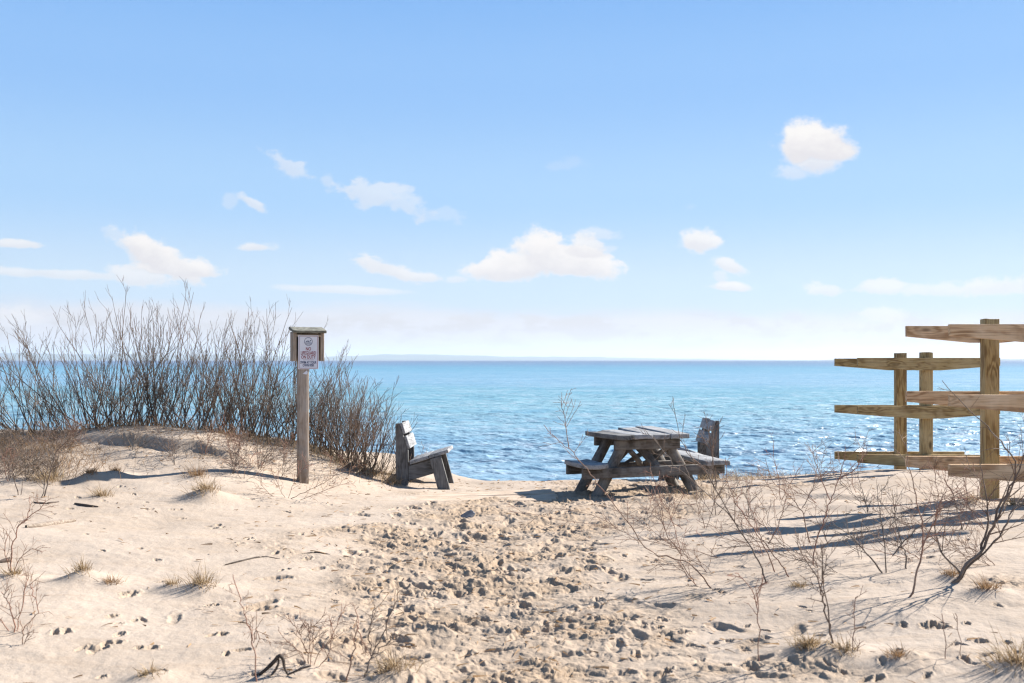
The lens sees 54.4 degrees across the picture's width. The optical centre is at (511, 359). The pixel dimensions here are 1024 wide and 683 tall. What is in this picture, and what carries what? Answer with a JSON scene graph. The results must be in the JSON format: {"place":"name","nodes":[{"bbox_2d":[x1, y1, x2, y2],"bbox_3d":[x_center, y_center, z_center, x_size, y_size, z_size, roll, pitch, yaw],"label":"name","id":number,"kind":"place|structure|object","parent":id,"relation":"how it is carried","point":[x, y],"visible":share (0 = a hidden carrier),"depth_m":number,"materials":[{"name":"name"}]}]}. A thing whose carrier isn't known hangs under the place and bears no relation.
{"place":"outdoors","nodes":[
{"label":"outdoors","id":0,"kind":"place"},
{"bbox_2d":[0,353,745,359],"bbox_3d":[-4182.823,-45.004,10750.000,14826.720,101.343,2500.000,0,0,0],"label":"hills","id":1,"kind":"structure","parent":0,"point":[411,357],"depth_m":9954.18,"materials":[{"name":"blue"}]},
{"bbox_2d":[0,426,1023,682],"bbox_3d":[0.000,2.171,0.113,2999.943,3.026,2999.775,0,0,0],"label":"sand","id":2,"kind":"structure","parent":0,"point":[170,528],"depth_m":5.42,"materials":[{"name":"sand"}]},
{"bbox_2d":[0,429,30,468],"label":"bare twig","id":3,"kind":"object","parent":2,"relation":"on","point":[12,449],"visible":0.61,"depth_m":8.84,"materials":[{"name":"brown plant"}]},
{"bbox_2d":[0,441,31,480],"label":"bare twig","id":4,"kind":"object","parent":2,"relation":"on","point":[10,460],"visible":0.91,"depth_m":8.51,"materials":[{"name":"brown plant"}]},
{"bbox_2d":[0,421,39,455],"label":"bare twig","id":5,"kind":"object","parent":2,"relation":"on","point":[18,438],"visible":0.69,"depth_m":9.20,"materials":[{"name":"brown plant"}]},
{"bbox_2d":[0,443,40,476],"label":"bare twig","id":6,"kind":"object","parent":2,"relation":"on","point":[1,461],"visible":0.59,"depth_m":8.62,"materials":[{"name":"brown plant"}]},
{"bbox_2d":[0,558,52,631],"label":"bare sapling","id":7,"kind":"object","parent":2,"relation":"on","point":[24,593],"visible":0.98,"depth_m":4.38,"materials":[{"name":"red plant"}]},
{"bbox_2d":[0,432,52,494],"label":"bare sapling","id":8,"kind":"object","parent":2,"relation":"on","point":[5,468],"visible":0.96,"depth_m":8.11,"materials":[{"name":"brown plant"}]},
{"bbox_2d":[0,494,56,571],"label":"bare sapling","id":9,"kind":"object","parent":2,"relation":"on","point":[23,521],"visible":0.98,"depth_m":5.34,"materials":[{"name":"red plant"}]},
{"bbox_2d":[3,438,53,479],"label":"bare twig","id":10,"kind":"object","parent":2,"relation":"on","point":[33,463],"visible":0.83,"depth_m":8.56,"materials":[{"name":"brown plant"}]},
{"bbox_2d":[0,353,58,434],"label":"willow shrub","id":11,"kind":"object","parent":2,"relation":"on","point":[1,412],"visible":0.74,"depth_m":10.06,"materials":[{"name":"brown plant"}]},
{"bbox_2d":[10,452,73,484],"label":"grass tuft","id":12,"kind":"object","parent":2,"relation":"on","point":[47,476],"visible":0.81,"depth_m":8.53,"materials":[{"name":"plant"}]},
{"bbox_2d":[30,417,68,448],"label":"bare twig","id":13,"kind":"object","parent":2,"relation":"on","point":[51,431],"visible":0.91,"depth_m":9.38,"materials":[{"name":"brown plant"}]},
{"bbox_2d":[25,519,75,527],"bbox_3d":[-3.206,1.140,6.938,0.051,0.056,0.464,0,0,16],"label":"driftwood stick","id":14,"kind":"object","parent":2,"relation":"on","point":[52,522],"visible":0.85,"depth_m":6.90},
{"bbox_2d":[0,311,111,440],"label":"willow shrub","id":15,"kind":"object","parent":2,"relation":"on","point":[35,411],"visible":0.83,"depth_m":10.11,"materials":[{"name":"brown plant"}]},
{"bbox_2d":[22,415,89,497],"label":"bare sapling","id":16,"kind":"object","parent":2,"relation":"on","point":[55,455],"visible":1,"depth_m":8.04,"materials":[{"name":"brown plant"}]},
{"bbox_2d":[35,439,82,475],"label":"bare twig","id":17,"kind":"object","parent":2,"relation":"on","point":[55,459],"visible":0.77,"depth_m":8.69,"materials":[{"name":"brown plant"}]},
{"bbox_2d":[0,315,118,433],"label":"willow shrub","id":18,"kind":"object","parent":2,"relation":"on","point":[50,396],"visible":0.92,"depth_m":10.09,"materials":[{"name":"brown plant"}]},
{"bbox_2d":[36,414,91,447],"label":"bare twig","id":19,"kind":"object","parent":2,"relation":"on","point":[69,430],"visible":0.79,"depth_m":9.45,"materials":[{"name":"red plant"}]},
{"bbox_2d":[19,290,138,429],"bbox_3d":[-4.401,0.028,10.194,1.362,1.493,0.657,0,0,-42],"label":"willow shrub","id":20,"kind":"object","parent":2,"relation":"on","point":[93,404],"visible":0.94,"depth_m":10.23,"materials":[{"name":"brown plant"}]},
{"bbox_2d":[60,554,100,580],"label":"grass tuft","id":21,"kind":"object","parent":2,"relation":"on","point":[81,567],"visible":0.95,"depth_m":5.33,"materials":[{"name":"plant"}]},
{"bbox_2d":[87,481,115,497],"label":"grass tuft","id":22,"kind":"object","parent":2,"relation":"on","point":[100,494],"visible":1,"depth_m":8.09,"materials":[{"name":"plant"}]},
{"bbox_2d":[110,419,155,449],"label":"bare sapling","id":23,"kind":"object","parent":2,"relation":"on","point":[135,439],"visible":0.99,"depth_m":9.46,"materials":[{"name":"brown plant"}]},
{"bbox_2d":[73,276,197,427],"bbox_3d":[-3.947,-0.051,10.337,1.125,1.661,0.970,0,0,40],"label":"willow shrub","id":24,"kind":"object","parent":2,"relation":"on","point":[130,390],"visible":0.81,"depth_m":10.31,"materials":[{"name":"brown plant"}]},
{"bbox_2d":[102,301,192,427],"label":"willow shrub","id":25,"kind":"object","parent":2,"relation":"on","point":[151,410],"visible":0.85,"depth_m":10.17,"materials":[{"name":"brown plant"}]},
{"bbox_2d":[132,660,169,679],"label":"grass tuft","id":26,"kind":"object","parent":2,"relation":"on","point":[152,671],"visible":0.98,"depth_m":3.85,"materials":[{"name":"plant"}]},
{"bbox_2d":[86,276,233,428],"bbox_3d":[-3.626,-0.004,10.437,1.391,1.669,1.107,0,0,-13],"label":"willow shrub","id":27,"kind":"object","parent":2,"relation":"on","point":[176,394],"visible":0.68,"depth_m":10.31,"materials":[{"name":"brown plant"}]},
{"bbox_2d":[144,418,188,454],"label":"bare twig","id":28,"kind":"object","parent":2,"relation":"on","point":[165,439],"visible":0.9,"depth_m":9.44,"materials":[{"name":"brown plant"}]},
{"bbox_2d":[157,426,180,464],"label":"bare twig","id":29,"kind":"object","parent":2,"relation":"on","point":[172,440],"visible":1,"depth_m":9.19,"materials":[{"name":"brown plant"}]},
{"bbox_2d":[177,461,210,479],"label":"grass tuft","id":30,"kind":"object","parent":2,"relation":"on","point":[198,472],"visible":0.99,"depth_m":8.85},
{"bbox_2d":[0,410,391,489],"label":"dry grass","id":31,"kind":"structure","parent":2,"relation":"on","point":[41,443],"depth_m":9.44,"materials":[{"name":"plant"}]},
{"bbox_2d":[172,558,225,592],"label":"grass tuft","id":32,"kind":"object","parent":2,"relation":"on","point":[199,581],"visible":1,"depth_m":5.20,"materials":[{"name":"plant"}]},
{"bbox_2d":[155,308,252,432],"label":"willow shrub","id":33,"kind":"object","parent":2,"relation":"on","point":[199,397],"visible":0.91,"depth_m":10.23,"materials":[{"name":"brown plant"}]},
{"bbox_2d":[180,471,228,498],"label":"grass tuft","id":34,"kind":"object","parent":2,"relation":"on","point":[201,488],"visible":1,"depth_m":8.19,"materials":[{"name":"plant"}]},
{"bbox_2d":[180,412,231,453],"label":"bare twig","id":35,"kind":"object","parent":2,"relation":"on","point":[217,430],"visible":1,"depth_m":9.55,"materials":[{"name":"red plant"}]},
{"bbox_2d":[155,313,296,447],"bbox_3d":[-2.718,0.207,10.222,1.547,1.441,1.103,0,0,20],"label":"willow shrub","id":36,"kind":"object","parent":2,"relation":"on","point":[240,400],"visible":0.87,"depth_m":10.24,"materials":[{"name":"brown plant"}]},
{"bbox_2d":[214,408,254,449],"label":"bare twig","id":37,"kind":"object","parent":2,"relation":"on","point":[234,434],"visible":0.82,"depth_m":9.74,"materials":[{"name":"red plant"}]},
{"bbox_2d":[222,445,250,473],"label":"bare twig","id":38,"kind":"object","parent":2,"relation":"on","point":[235,458],"visible":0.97,"depth_m":9.12,"materials":[{"name":"brown plant"}]},
{"bbox_2d":[214,441,277,485],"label":"bare sapling","id":39,"kind":"object","parent":2,"relation":"on","point":[224,462],"visible":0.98,"depth_m":9.04,"materials":[{"name":"red plant"}]},
{"bbox_2d":[226,575,270,681],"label":"bare sapling","id":40,"kind":"object","parent":2,"relation":"on","point":[251,632],"visible":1,"depth_m":3.89,"materials":[{"name":"red plant"}]},
{"bbox_2d":[220,435,290,466],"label":"bare twig","id":41,"kind":"object","parent":2,"relation":"on","point":[257,451],"visible":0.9,"depth_m":9.48,"materials":[{"name":"brown plant"}]},
{"bbox_2d":[210,297,331,437],"bbox_3d":[-2.544,0.107,10.612,1.293,1.610,0.810,0,0,-13],"label":"willow shrub","id":42,"kind":"object","parent":2,"relation":"on","point":[265,387],"visible":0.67,"depth_m":10.56,"materials":[{"name":"brown plant"}]},
{"bbox_2d":[219,327,335,449],"bbox_3d":[-2.465,0.294,10.375,1.275,1.380,1.361,0,0,0],"label":"willow shrub","id":43,"kind":"object","parent":2,"relation":"on","point":[271,408],"visible":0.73,"depth_m":10.41,"materials":[{"name":"brown plant"}]},
{"bbox_2d":[132,415,422,487],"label":"dry grass","id":44,"kind":"structure","parent":2,"relation":"on","point":[376,471],"depth_m":10.27,"materials":[{"name":"plant"}]},
{"bbox_2d":[254,654,310,676],"bbox_3d":[-0.908,1.208,3.934,0.227,0.089,0.029,0,0,0],"label":"exposed root","id":45,"kind":"object","parent":2,"relation":"on","point":[272,663],"visible":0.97,"depth_m":3.94,"materials":[{"name":"plant"}]},
{"bbox_2d":[247,451,355,501],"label":"bare sapling","id":46,"kind":"object","parent":2,"relation":"on","point":[300,470],"visible":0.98,"depth_m":8.60,"materials":[{"name":"red plant"}]},
{"bbox_2d":[254,319,357,450],"bbox_3d":[-2.109,0.316,10.712,1.068,1.623,1.184,0,0,-42],"label":"willow shrub","id":47,"kind":"object","parent":2,"relation":"on","point":[323,386],"visible":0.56,"depth_m":10.64,"materials":[{"name":"brown plant"}]},
{"bbox_2d":[289,327,326,483],"bbox_3d":[-1.950,0.603,9.507,0.327,1.846,0.167,0,0,-27],"label":"lifeguard sign","id":48,"kind":"object","parent":2,"relation":"on","point":[306,348],"visible":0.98,"depth_m":9.46,"materials":[{"name":"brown wood"}]},
{"bbox_2d":[272,603,350,666],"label":"bare sapling","id":49,"kind":"object","parent":2,"relation":"on","point":[312,640],"visible":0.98,"depth_m":4.07,"materials":[{"name":"red plant"}]},
{"bbox_2d":[277,356,389,458],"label":"willow shrub","id":50,"kind":"object","parent":2,"relation":"on","point":[318,427],"visible":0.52,"depth_m":10.53,"materials":[{"name":"brown plant"}]},
{"bbox_2d":[284,366,416,484],"bbox_3d":[-1.677,0.683,10.384,1.339,1.276,1.338,0,0,0],"label":"willow shrub","id":51,"kind":"object","parent":2,"relation":"on","point":[357,433],"visible":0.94,"depth_m":10.41,"materials":[{"name":"brown plant"}]},
{"bbox_2d":[328,602,372,679],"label":"bare sapling","id":52,"kind":"object","parent":2,"relation":"on","point":[365,646],"visible":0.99,"depth_m":3.90,"materials":[{"name":"red plant"}]},
{"bbox_2d":[316,388,417,481],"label":"willow shrub","id":53,"kind":"object","parent":2,"relation":"on","point":[388,448],"visible":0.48,"depth_m":10.62,"materials":[{"name":"brown plant"}]},
{"bbox_2d":[337,636,433,680],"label":"grass tuft","id":54,"kind":"object","parent":2,"relation":"on","point":[389,666],"visible":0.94,"depth_m":3.95,"materials":[{"name":"plant"}]},
{"bbox_2d":[362,582,410,676],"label":"bare sapling","id":55,"kind":"object","parent":2,"relation":"on","point":[386,629],"visible":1,"depth_m":3.93,"materials":[{"name":"brown plant"}]},
{"bbox_2d":[396,420,453,489],"bbox_3d":[-0.884,1.131,10.626,0.649,0.949,0.569,0,0,2],"label":"bench","id":56,"kind":"object","parent":2,"relation":"on","point":[436,463],"visible":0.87,"depth_m":10.40,"materials":[{"name":"grey wood"}]},
{"bbox_2d":[406,489,557,502],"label":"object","id":57,"kind":"structure","parent":2,"relation":"on","point":[542,495],"depth_m":9.32,"materials":[{"name":"beige soil"}]},
{"bbox_2d":[1,424,1023,682],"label":"plant litter","id":58,"kind":"object","parent":2,"relation":"on","point":[471,620],"visible":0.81,"depth_m":5.63,"materials":[{"name":"plant"}]},
{"bbox_2d":[506,501,616,531],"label":"bare twig","id":59,"kind":"object","parent":2,"relation":"on","point":[564,520],"visible":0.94,"depth_m":7.20,"materials":[{"name":"red plant"}]},
{"bbox_2d":[540,388,710,587],"bbox_3d":[0.610,0.700,5.309,0.949,1.094,0.362,0,0,0],"label":"bare sapling","id":60,"kind":"object","parent":2,"relation":"on","point":[703,577],"visible":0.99,"depth_m":5.29,"materials":[{"name":"red plant"}]},
{"bbox_2d":[590,471,673,520],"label":"bare twig","id":61,"kind":"object","parent":2,"relation":"on","point":[663,495],"visible":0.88,"depth_m":7.60,"materials":[{"name":"red plant"}]},
{"bbox_2d":[564,426,729,496],"bbox_3d":[1.225,1.119,9.779,1.497,0.885,1.014,0,0,-17],"label":"picnic table","id":62,"kind":"object","parent":2,"relation":"on","point":[622,441],"visible":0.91,"depth_m":9.48,"materials":[{"name":"grey wood"}]},
{"bbox_2d":[599,508,707,546],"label":"bare twig","id":63,"kind":"object","parent":2,"relation":"on","point":[637,540],"visible":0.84,"depth_m":6.59,"materials":[{"name":"red plant"}]},
{"bbox_2d":[639,468,694,529],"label":"bare sapling","id":64,"kind":"object","parent":2,"relation":"on","point":[660,498],"visible":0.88,"depth_m":7.07,"materials":[{"name":"red plant"}]},
{"bbox_2d":[644,503,695,584],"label":"bare sapling","id":65,"kind":"object","parent":2,"relation":"on","point":[679,564],"visible":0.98,"depth_m":5.37,"materials":[{"name":"red plant"}]},
{"bbox_2d":[658,533,715,572],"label":"bare twig","id":66,"kind":"object","parent":2,"relation":"on","point":[674,547],"visible":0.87,"depth_m":5.71,"materials":[{"name":"red plant"}]},
{"bbox_2d":[658,418,718,479],"bbox_3d":[1.962,1.140,11.282,0.649,0.949,0.619,0,0,-1],"label":"bench","id":67,"kind":"object","parent":2,"relation":"on","point":[702,449],"visible":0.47,"depth_m":11.09,"materials":[{"name":"grey wood"}]},
{"bbox_2d":[632,396,766,581],"bbox_3d":[1.012,0.707,5.344,0.645,1.031,0.363,0,0,-22],"label":"bare sapling","id":68,"kind":"object","parent":2,"relation":"on","point":[715,487],"visible":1,"depth_m":5.30,"materials":[{"name":"brown plant"}]},
{"bbox_2d":[683,473,736,527],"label":"bare twig","id":69,"kind":"object","parent":2,"relation":"on","point":[707,504],"visible":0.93,"depth_m":7.02,"materials":[{"name":"red plant"}]},
{"bbox_2d":[684,456,746,514],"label":"bare sapling","id":70,"kind":"object","parent":2,"relation":"on","point":[714,489],"visible":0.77,"depth_m":7.57,"materials":[{"name":"brown plant"}]},
{"bbox_2d":[696,509,764,555],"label":"bare twig","id":71,"kind":"object","parent":2,"relation":"on","point":[734,537],"visible":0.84,"depth_m":6.05,"materials":[{"name":"red plant"}]},
{"bbox_2d":[706,487,785,528],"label":"bare twig","id":72,"kind":"object","parent":2,"relation":"on","point":[754,508],"visible":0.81,"depth_m":6.85,"materials":[{"name":"red plant"}]},
{"bbox_2d":[725,573,766,660],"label":"bare sapling","id":73,"kind":"object","parent":2,"relation":"on","point":[755,587],"visible":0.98,"depth_m":4.03,"materials":[{"name":"red plant"}]},
{"bbox_2d":[719,456,774,571],"bbox_3d":[1.281,0.879,5.588,0.329,0.674,0.275,0,0,-36],"label":"bare sapling","id":74,"kind":"object","parent":2,"relation":"on","point":[745,510],"visible":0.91,"depth_m":5.57,"materials":[{"name":"red plant"}]},
{"bbox_2d":[715,509,795,567],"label":"bare twig","id":75,"kind":"object","parent":2,"relation":"on","point":[751,541],"visible":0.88,"depth_m":5.82,"materials":[{"name":"red plant"}]},
{"bbox_2d":[636,465,882,499],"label":"dry grass","id":76,"kind":"structure","parent":2,"relation":"on","point":[739,477],"depth_m":10.46,"materials":[{"name":"plant"}]},
{"bbox_2d":[732,477,805,576],"bbox_3d":[1.401,0.912,5.378,0.441,0.598,0.270,0,0,12],"label":"bare sapling","id":77,"kind":"object","parent":2,"relation":"on","point":[788,504],"visible":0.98,"depth_m":5.42,"materials":[{"name":"red plant"}]},
{"bbox_2d":[712,522,837,577],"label":"bare twig","id":78,"kind":"object","parent":2,"relation":"on","point":[811,562],"visible":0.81,"depth_m":5.38,"materials":[{"name":"brown plant"}]},
{"bbox_2d":[735,462,815,502],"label":"bare twig","id":79,"kind":"object","parent":2,"relation":"on","point":[784,485],"visible":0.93,"depth_m":7.79,"materials":[{"name":"red plant"}]},
{"bbox_2d":[752,436,808,498],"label":"bare sapling","id":80,"kind":"object","parent":2,"relation":"on","point":[777,472],"visible":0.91,"depth_m":8.20,"materials":[{"name":"red plant"}]},
{"bbox_2d":[766,528,817,567],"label":"bare twig","id":81,"kind":"object","parent":2,"relation":"on","point":[803,542],"visible":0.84,"depth_m":5.54,"materials":[{"name":"red plant"}]},
{"bbox_2d":[752,455,839,542],"bbox_3d":[1.816,0.894,6.319,0.608,0.611,0.317,0,0,-19],"label":"bare sapling","id":82,"kind":"object","parent":2,"relation":"on","point":[792,491],"visible":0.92,"depth_m":6.35,"materials":[{"name":"red plant"}]},
{"bbox_2d":[778,629,838,651],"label":"grass tuft","id":83,"kind":"object","parent":2,"relation":"on","point":[812,643],"visible":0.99,"depth_m":4.07,"materials":[{"name":"plant"}]},
{"bbox_2d":[793,527,840,642],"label":"bare sapling","id":84,"kind":"object","parent":2,"relation":"on","point":[822,548],"visible":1,"depth_m":4.04,"materials":[{"name":"brown plant"}]},
{"bbox_2d":[798,427,880,564],"bbox_3d":[1.886,0.792,5.700,0.545,0.808,0.303,0,0,-44],"label":"bare sapling","id":85,"kind":"object","parent":2,"relation":"on","point":[860,467],"visible":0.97,"depth_m":5.66,"materials":[{"name":"red plant"}]},
{"bbox_2d":[817,629,863,664],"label":"grass tuft","id":86,"kind":"object","parent":2,"relation":"on","point":[846,647],"visible":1,"depth_m":4.00,"materials":[{"name":"plant"}]},
{"bbox_2d":[823,462,876,513],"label":"bare twig","id":87,"kind":"object","parent":2,"relation":"on","point":[840,484],"visible":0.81,"depth_m":7.20,"materials":[{"name":"brown plant"}]},
{"bbox_2d":[834,511,875,558],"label":"bare twig","id":88,"kind":"object","parent":2,"relation":"on","point":[857,551],"visible":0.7,"depth_m":5.72,"materials":[{"name":"brown plant"}]},
{"bbox_2d":[845,586,875,651],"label":"bare sapling","id":89,"kind":"object","parent":2,"relation":"on","point":[854,624],"visible":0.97,"depth_m":4.01,"materials":[{"name":"red plant"}]},
{"bbox_2d":[836,484,909,568],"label":"bare sapling","id":90,"kind":"object","parent":2,"relation":"on","point":[886,530],"visible":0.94,"depth_m":5.35,"materials":[{"name":"brown plant"}]},
{"bbox_2d":[843,524,932,562],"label":"bare twig","id":91,"kind":"object","parent":2,"relation":"on","point":[893,544],"visible":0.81,"depth_m":5.60,"materials":[{"name":"red plant"}]},
{"bbox_2d":[871,492,919,546],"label":"bare twig","id":92,"kind":"object","parent":2,"relation":"on","point":[894,526],"visible":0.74,"depth_m":5.92,"materials":[{"name":"red plant"}]},
{"bbox_2d":[879,640,917,659],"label":"grass tuft","id":93,"kind":"object","parent":2,"relation":"on","point":[900,654],"visible":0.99,"depth_m":3.90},
{"bbox_2d":[819,473,986,572],"bbox_3d":[2.093,0.884,5.268,0.956,0.564,0.335,0,0,0],"label":"bare sapling","id":94,"kind":"object","parent":2,"relation":"on","point":[868,501],"visible":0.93,"depth_m":5.32,"materials":[{"name":"brown plant"}]},
{"bbox_2d":[834,352,979,469],"bbox_3d":[4.365,0.833,10.800,1.490,1.833,0.770,0,0,0],"label":"kayak rack","id":95,"kind":"object","parent":2,"relation":"on","point":[900,410],"visible":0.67,"depth_m":10.41,"materials":[{"name":"wood"}]},
{"bbox_2d":[880,431,972,596],"bbox_3d":[1.996,0.754,4.786,0.367,0.830,0.299,0,0,42],"label":"bare sapling","id":96,"kind":"object","parent":2,"relation":"on","point":[922,550],"visible":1,"depth_m":4.79,"materials":[{"name":"red plant"}]},
{"bbox_2d":[897,513,979,558],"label":"bare twig","id":97,"kind":"object","parent":2,"relation":"on","point":[962,541],"visible":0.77,"depth_m":5.52,"materials":[{"name":"red plant"}]},
{"bbox_2d":[905,493,973,545],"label":"bare twig","id":98,"kind":"object","parent":2,"relation":"on","point":[942,522],"visible":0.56,"depth_m":5.96,"materials":[{"name":"red plant"}]},
{"bbox_2d":[916,525,994,566],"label":"bare twig","id":99,"kind":"object","parent":2,"relation":"on","point":[976,550],"visible":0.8,"depth_m":5.36,"materials":[{"name":"red plant"}]},
{"bbox_2d":[912,459,1000,529],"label":"bare sapling","id":100,"kind":"object","parent":2,"relation":"on","point":[962,491],"visible":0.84,"depth_m":6.38,"materials":[{"name":"red plant"}]},
{"bbox_2d":[938,480,984,529],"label":"bare twig","id":101,"kind":"object","parent":2,"relation":"on","point":[973,521],"visible":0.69,"depth_m":6.36,"materials":[{"name":"red plant"}]},
{"bbox_2d":[905,319,1023,498],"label":"kayak rack","id":102,"kind":"object","parent":2,"relation":"on","point":[993,400],"visible":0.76,"depth_m":7.70,"materials":[{"name":"wood"}]},
{"bbox_2d":[910,381,1023,583],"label":"bare sapling","id":103,"kind":"object","parent":2,"relation":"on","point":[971,561],"visible":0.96,"depth_m":4.97,"materials":[{"name":"brown plant"}]},
{"bbox_2d":[960,573,1013,591],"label":"grass tuft","id":104,"kind":"object","parent":2,"relation":"on","point":[986,585],"visible":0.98,"depth_m":4.73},
{"bbox_2d":[967,623,1023,674],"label":"grass tuft","id":105,"kind":"object","parent":2,"relation":"on","point":[1017,658],"visible":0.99,"depth_m":3.73,"materials":[{"name":"plant"}]},
{"bbox_2d":[0,360,1023,480],"bbox_3d":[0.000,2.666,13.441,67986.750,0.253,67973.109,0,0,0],"label":"water","id":106,"kind":"structure","parent":0,"point":[487,420],"depth_m":59.53,"materials":[{"name":"liquid"}]},
{"bbox_2d":[0,0,1023,359],"label":"sky","id":107,"kind":"structure","parent":0,"point":[673,179],"materials":[{"name":"blue"}]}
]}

